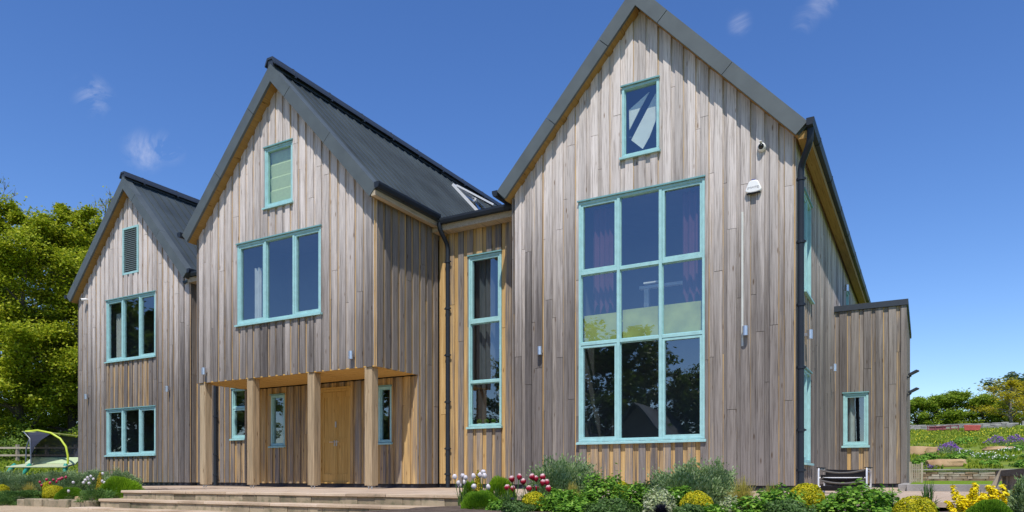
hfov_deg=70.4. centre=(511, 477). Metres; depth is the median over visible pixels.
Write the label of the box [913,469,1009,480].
stone wall
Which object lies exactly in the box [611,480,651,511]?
leafy perennial
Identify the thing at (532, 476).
tulip
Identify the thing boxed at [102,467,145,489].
grey shrub
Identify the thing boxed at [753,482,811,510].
leafy perennial
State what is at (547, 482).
tulip
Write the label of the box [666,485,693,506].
leafy perennial
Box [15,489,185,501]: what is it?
soil
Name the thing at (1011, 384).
yellow tree
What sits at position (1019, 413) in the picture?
yellow tree
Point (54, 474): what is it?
grey shrub
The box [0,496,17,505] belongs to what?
creeping juniper
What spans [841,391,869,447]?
window
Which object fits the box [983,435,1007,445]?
purple flower clump
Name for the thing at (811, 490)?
golden shrub
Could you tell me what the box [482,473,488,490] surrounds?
tulip
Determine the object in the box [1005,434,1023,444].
purple flower clump
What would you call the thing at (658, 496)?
variegated plant
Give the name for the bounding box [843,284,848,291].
wall lamp
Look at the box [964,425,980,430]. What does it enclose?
metal trough
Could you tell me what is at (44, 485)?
golden shrub
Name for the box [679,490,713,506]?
golden shrub
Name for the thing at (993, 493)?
yellow flowered plant
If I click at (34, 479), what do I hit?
grey shrub
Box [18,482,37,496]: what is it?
grass tuft
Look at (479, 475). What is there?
tulip
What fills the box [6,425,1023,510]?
ground
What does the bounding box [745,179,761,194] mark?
alarm box
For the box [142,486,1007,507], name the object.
terrace
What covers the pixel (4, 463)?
grass
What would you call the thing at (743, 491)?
grass tuft
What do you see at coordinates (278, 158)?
window
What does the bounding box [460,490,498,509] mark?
green cushion plant
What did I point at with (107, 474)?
grey shrub
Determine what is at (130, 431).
window
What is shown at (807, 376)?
window
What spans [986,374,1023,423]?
distant tree
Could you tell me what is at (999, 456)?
white flower clump
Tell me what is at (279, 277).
window
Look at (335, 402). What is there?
door
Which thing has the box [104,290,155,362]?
window
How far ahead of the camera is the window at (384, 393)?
17.23 m
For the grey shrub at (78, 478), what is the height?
0.570 m
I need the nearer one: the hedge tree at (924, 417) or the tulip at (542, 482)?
the tulip at (542, 482)
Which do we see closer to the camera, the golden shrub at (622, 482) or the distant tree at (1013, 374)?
the golden shrub at (622, 482)
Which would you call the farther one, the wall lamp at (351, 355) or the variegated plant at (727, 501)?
the wall lamp at (351, 355)
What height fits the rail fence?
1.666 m
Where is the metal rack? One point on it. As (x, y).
(942, 428)
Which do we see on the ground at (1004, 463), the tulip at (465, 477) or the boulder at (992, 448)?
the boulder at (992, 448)
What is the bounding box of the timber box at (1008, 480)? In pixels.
[996,468,1023,489]
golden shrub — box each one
[0,484,9,490]
[42,481,51,492]
[42,485,62,498]
[522,491,545,510]
[615,480,630,498]
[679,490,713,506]
[789,483,824,511]
[892,495,937,511]
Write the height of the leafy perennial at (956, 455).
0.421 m
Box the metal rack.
[927,425,958,430]
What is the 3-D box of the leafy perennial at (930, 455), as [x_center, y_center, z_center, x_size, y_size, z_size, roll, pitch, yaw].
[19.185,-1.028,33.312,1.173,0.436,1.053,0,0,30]
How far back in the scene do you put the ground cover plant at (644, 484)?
7.88 m
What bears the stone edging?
on the path
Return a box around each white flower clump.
[958,448,978,455]
[971,451,995,459]
[987,453,1016,461]
[998,447,1022,452]
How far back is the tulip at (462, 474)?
8.36 m
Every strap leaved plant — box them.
[497,488,514,501]
[920,478,946,504]
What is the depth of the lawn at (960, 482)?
18.14 m
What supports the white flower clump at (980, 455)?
on the ground at (1004, 463)
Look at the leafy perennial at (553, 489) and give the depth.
7.87 m
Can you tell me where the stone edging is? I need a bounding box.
[17,498,99,507]
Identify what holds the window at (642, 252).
in the timber house
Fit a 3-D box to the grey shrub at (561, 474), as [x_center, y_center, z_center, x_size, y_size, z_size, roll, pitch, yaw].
[0.584,0.020,8.452,1.106,0.653,1.185,0,0,30]
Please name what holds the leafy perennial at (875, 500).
on the soil at (440, 509)
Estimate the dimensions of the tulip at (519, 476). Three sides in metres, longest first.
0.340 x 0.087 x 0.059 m
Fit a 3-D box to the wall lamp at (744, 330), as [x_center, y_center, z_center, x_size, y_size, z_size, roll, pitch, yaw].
[4.200,-2.642,13.062,0.103,0.173,0.136,0,0,30]
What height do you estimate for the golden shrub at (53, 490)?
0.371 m
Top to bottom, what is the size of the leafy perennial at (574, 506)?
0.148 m
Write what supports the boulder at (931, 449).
on the ground at (1004, 463)
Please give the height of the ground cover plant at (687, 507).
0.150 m
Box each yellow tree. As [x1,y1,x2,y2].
[965,376,1023,422]
[994,394,1023,423]
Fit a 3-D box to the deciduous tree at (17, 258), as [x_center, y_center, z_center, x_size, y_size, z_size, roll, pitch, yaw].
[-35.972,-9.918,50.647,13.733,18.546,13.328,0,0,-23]
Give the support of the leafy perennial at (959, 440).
on the ground at (1004, 463)
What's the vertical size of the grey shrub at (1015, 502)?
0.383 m
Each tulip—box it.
[452,474,460,502]
[456,480,463,500]
[459,473,464,500]
[463,475,467,493]
[478,472,481,489]
[481,469,485,489]
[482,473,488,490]
[509,475,516,502]
[515,473,521,500]
[520,478,525,495]
[529,473,538,491]
[540,473,548,497]
[540,479,544,492]
[544,479,549,498]
[545,485,550,494]
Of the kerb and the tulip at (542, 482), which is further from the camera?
the kerb
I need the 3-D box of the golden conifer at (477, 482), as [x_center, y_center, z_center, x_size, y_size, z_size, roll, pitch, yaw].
[-0.404,0.124,8.508,0.237,0.438,0.232,0,0,30]
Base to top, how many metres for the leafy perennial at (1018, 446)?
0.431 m
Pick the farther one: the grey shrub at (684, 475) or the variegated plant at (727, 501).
the grey shrub at (684, 475)
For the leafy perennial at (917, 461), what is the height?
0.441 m
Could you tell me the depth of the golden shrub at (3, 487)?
17.18 m
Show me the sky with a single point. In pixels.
(917, 106)
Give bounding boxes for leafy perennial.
[485,498,504,509]
[534,491,588,511]
[548,486,565,493]
[553,487,587,511]
[555,500,596,511]
[577,463,624,504]
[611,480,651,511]
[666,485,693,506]
[702,500,729,511]
[730,490,769,511]
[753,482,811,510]
[811,478,901,511]
[910,456,927,464]
[917,451,940,458]
[940,451,967,458]
[951,435,977,444]
[978,459,1000,466]
[1005,444,1023,449]
[1008,459,1023,467]
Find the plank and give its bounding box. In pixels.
[987,469,1006,493]
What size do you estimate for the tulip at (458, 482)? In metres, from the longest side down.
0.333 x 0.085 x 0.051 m
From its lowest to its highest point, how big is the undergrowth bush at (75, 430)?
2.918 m
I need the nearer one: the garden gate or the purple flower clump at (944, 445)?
the garden gate
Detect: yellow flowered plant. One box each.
[943,482,987,511]
[979,484,1009,507]
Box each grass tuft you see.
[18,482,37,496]
[567,479,582,493]
[650,501,671,511]
[716,474,760,508]
[756,482,778,495]
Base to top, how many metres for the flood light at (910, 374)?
0.212 m
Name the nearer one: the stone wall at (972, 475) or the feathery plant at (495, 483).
the feathery plant at (495, 483)
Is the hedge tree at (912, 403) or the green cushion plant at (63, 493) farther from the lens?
the hedge tree at (912, 403)
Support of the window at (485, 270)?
in the timber house
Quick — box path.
[0,505,130,511]
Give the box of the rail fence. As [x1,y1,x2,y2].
[0,444,29,460]
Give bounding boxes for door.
[321,386,350,482]
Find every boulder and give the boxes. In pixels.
[910,446,927,454]
[924,459,966,466]
[925,447,938,454]
[982,446,1014,450]
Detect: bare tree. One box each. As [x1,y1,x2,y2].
[0,177,43,361]
[40,185,112,348]
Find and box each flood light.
[907,369,918,379]
[907,387,918,396]
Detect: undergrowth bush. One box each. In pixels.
[0,424,47,460]
[56,425,77,436]
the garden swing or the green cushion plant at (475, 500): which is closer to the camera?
the green cushion plant at (475, 500)
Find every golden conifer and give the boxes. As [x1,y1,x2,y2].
[92,473,102,498]
[472,470,481,490]
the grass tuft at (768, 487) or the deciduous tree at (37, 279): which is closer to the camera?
the grass tuft at (768, 487)
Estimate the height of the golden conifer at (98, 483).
0.570 m
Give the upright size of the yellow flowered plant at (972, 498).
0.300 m
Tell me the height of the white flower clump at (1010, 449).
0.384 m
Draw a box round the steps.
[69,490,458,511]
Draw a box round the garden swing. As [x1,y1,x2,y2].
[6,429,77,474]
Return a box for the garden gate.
[909,462,922,482]
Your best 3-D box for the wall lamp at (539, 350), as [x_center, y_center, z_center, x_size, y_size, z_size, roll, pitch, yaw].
[0.583,-2.642,15.117,0.103,0.173,0.136,0,0,30]
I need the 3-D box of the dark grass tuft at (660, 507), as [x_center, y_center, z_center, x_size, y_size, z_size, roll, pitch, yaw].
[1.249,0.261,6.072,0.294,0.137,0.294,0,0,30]
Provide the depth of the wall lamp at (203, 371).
17.90 m
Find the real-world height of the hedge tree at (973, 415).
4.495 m
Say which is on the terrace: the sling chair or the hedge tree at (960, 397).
the sling chair
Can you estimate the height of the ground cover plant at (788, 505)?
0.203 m
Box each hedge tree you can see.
[910,396,946,424]
[910,400,916,424]
[911,394,971,424]
[917,388,988,424]
[952,393,1018,423]
[978,405,1023,424]
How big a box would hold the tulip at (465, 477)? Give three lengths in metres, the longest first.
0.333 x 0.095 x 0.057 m
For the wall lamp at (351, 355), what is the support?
attached to the timber house
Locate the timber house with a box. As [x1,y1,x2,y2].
[64,0,911,490]
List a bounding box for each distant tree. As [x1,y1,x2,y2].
[968,371,1023,424]
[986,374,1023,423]
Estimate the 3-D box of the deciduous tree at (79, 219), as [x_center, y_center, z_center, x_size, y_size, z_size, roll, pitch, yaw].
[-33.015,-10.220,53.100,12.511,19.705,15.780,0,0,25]
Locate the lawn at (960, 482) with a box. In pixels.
[911,481,1001,484]
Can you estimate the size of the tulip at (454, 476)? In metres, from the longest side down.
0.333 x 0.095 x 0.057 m
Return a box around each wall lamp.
[201,367,206,374]
[348,351,354,358]
[537,346,542,354]
[742,325,747,335]
[805,329,812,339]
[830,364,836,371]
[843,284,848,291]
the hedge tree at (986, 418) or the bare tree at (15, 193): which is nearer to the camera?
the bare tree at (15, 193)
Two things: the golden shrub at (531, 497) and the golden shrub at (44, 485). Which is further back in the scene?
the golden shrub at (44, 485)
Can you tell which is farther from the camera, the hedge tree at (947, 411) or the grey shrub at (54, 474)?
the hedge tree at (947, 411)
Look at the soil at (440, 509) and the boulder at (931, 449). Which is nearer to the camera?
the soil at (440, 509)
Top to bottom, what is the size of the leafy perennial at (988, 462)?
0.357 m
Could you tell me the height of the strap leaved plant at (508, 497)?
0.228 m
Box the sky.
[0,0,1023,424]
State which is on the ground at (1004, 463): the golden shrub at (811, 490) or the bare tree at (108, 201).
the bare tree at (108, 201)
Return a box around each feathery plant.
[95,476,143,499]
[460,480,474,504]
[485,475,516,501]
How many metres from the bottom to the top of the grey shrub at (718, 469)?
0.577 m
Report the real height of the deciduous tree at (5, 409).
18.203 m
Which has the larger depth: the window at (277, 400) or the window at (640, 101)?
the window at (277, 400)
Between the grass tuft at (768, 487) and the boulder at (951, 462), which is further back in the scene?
the boulder at (951, 462)
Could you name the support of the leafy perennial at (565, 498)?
on the soil at (440, 509)
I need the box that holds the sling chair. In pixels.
[816,467,872,491]
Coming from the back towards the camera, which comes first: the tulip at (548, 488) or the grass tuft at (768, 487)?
the tulip at (548, 488)
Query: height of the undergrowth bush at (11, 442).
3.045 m
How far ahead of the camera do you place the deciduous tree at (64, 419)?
57.17 m
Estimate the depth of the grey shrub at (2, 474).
19.30 m
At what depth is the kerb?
12.68 m
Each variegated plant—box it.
[642,485,679,511]
[719,495,742,511]
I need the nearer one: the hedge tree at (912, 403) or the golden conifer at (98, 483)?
the golden conifer at (98, 483)
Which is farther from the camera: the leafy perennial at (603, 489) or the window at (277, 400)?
the window at (277, 400)
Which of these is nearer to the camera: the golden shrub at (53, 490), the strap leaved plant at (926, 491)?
the strap leaved plant at (926, 491)
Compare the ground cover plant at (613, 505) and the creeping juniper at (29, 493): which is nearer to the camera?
the ground cover plant at (613, 505)
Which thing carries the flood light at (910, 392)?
attached to the timber house
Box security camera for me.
[757,140,765,151]
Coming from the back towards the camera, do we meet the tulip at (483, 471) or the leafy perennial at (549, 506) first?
the tulip at (483, 471)
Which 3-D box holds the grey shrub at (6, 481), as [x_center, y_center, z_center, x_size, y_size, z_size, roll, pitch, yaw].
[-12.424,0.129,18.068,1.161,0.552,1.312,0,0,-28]
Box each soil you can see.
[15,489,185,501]
[363,505,957,511]
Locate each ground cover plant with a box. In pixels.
[496,500,536,511]
[578,497,642,511]
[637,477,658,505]
[672,503,714,511]
[761,497,816,511]
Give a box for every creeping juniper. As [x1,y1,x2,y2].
[0,489,41,499]
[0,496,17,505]
[75,484,118,501]
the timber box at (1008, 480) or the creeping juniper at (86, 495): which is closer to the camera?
the timber box at (1008, 480)
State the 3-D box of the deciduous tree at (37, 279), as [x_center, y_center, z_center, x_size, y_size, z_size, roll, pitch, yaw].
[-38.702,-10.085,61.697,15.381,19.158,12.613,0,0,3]
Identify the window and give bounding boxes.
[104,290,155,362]
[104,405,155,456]
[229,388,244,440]
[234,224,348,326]
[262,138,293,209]
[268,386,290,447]
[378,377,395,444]
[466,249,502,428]
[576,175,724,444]
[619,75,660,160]
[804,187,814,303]
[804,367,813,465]
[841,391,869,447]
[846,291,849,304]
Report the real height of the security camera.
0.149 m
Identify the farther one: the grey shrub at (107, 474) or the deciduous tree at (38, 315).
the deciduous tree at (38, 315)
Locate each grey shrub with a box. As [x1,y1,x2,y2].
[0,468,25,477]
[0,472,29,490]
[8,471,49,490]
[35,468,76,489]
[53,469,92,492]
[67,469,109,488]
[82,467,111,484]
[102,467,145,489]
[522,452,601,504]
[638,454,734,508]
[689,456,739,506]
[1005,475,1023,511]
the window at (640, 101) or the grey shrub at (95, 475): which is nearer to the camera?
the window at (640, 101)
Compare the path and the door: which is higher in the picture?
the door
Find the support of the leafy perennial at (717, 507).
on the soil at (440, 509)
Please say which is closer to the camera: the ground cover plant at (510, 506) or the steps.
the ground cover plant at (510, 506)
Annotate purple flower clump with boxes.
[937,441,961,453]
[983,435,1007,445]
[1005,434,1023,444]
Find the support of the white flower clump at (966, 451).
on the ground at (1004, 463)
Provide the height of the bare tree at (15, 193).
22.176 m
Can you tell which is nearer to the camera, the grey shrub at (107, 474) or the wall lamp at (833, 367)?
the wall lamp at (833, 367)
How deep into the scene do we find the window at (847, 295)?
21.62 m
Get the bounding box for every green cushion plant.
[53,487,80,499]
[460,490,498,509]
[964,498,1012,511]
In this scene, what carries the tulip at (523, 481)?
on the soil at (440, 509)
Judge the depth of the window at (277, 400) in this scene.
19.03 m
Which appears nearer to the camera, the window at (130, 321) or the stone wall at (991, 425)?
the window at (130, 321)
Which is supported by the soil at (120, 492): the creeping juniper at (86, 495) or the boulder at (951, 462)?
the creeping juniper at (86, 495)
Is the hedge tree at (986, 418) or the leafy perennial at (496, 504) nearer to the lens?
the leafy perennial at (496, 504)
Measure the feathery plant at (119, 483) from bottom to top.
0.525 m
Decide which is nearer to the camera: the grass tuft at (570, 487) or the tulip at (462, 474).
the grass tuft at (570, 487)
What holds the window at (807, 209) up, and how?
in the timber house
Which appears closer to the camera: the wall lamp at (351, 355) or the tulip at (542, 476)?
the tulip at (542, 476)
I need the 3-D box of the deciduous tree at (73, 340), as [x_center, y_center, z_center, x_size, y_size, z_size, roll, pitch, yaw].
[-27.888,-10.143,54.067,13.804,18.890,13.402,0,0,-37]
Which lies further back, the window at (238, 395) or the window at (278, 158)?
the window at (238, 395)
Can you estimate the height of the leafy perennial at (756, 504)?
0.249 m
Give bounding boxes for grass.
[0,459,77,475]
[910,425,1023,470]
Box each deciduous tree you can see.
[0,188,77,438]
[0,201,77,445]
[0,202,105,442]
[0,260,78,440]
[0,278,60,439]
[28,214,102,437]
[28,305,68,430]
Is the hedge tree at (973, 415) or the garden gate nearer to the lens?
the garden gate
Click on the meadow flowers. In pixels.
(969, 436)
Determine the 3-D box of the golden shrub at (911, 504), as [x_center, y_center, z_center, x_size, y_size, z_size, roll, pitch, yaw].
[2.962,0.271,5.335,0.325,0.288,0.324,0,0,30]
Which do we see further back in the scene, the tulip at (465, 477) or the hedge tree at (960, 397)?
the hedge tree at (960, 397)
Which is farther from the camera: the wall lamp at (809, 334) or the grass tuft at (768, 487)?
the wall lamp at (809, 334)
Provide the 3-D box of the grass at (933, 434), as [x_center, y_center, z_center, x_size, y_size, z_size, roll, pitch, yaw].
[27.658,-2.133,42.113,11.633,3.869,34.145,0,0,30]
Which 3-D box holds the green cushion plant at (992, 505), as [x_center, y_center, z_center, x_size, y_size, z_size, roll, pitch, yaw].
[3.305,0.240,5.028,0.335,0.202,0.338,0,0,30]
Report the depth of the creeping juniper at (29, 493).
15.35 m
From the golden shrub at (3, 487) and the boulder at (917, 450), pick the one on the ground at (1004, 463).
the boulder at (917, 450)
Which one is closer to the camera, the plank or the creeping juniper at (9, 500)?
the plank
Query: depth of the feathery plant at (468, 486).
8.63 m
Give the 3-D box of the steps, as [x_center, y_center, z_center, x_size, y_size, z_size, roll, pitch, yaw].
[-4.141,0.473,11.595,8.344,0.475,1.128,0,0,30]
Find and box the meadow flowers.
[914,428,1022,444]
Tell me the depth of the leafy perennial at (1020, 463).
28.14 m
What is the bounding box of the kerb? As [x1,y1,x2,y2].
[898,483,1000,491]
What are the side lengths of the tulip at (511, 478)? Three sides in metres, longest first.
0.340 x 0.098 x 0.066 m
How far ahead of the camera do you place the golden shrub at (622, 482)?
8.00 m
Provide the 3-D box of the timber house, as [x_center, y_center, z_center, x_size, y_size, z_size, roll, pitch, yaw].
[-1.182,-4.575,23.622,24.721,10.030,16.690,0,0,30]
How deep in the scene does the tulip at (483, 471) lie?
8.07 m
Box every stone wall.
[910,422,1018,429]
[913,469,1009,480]

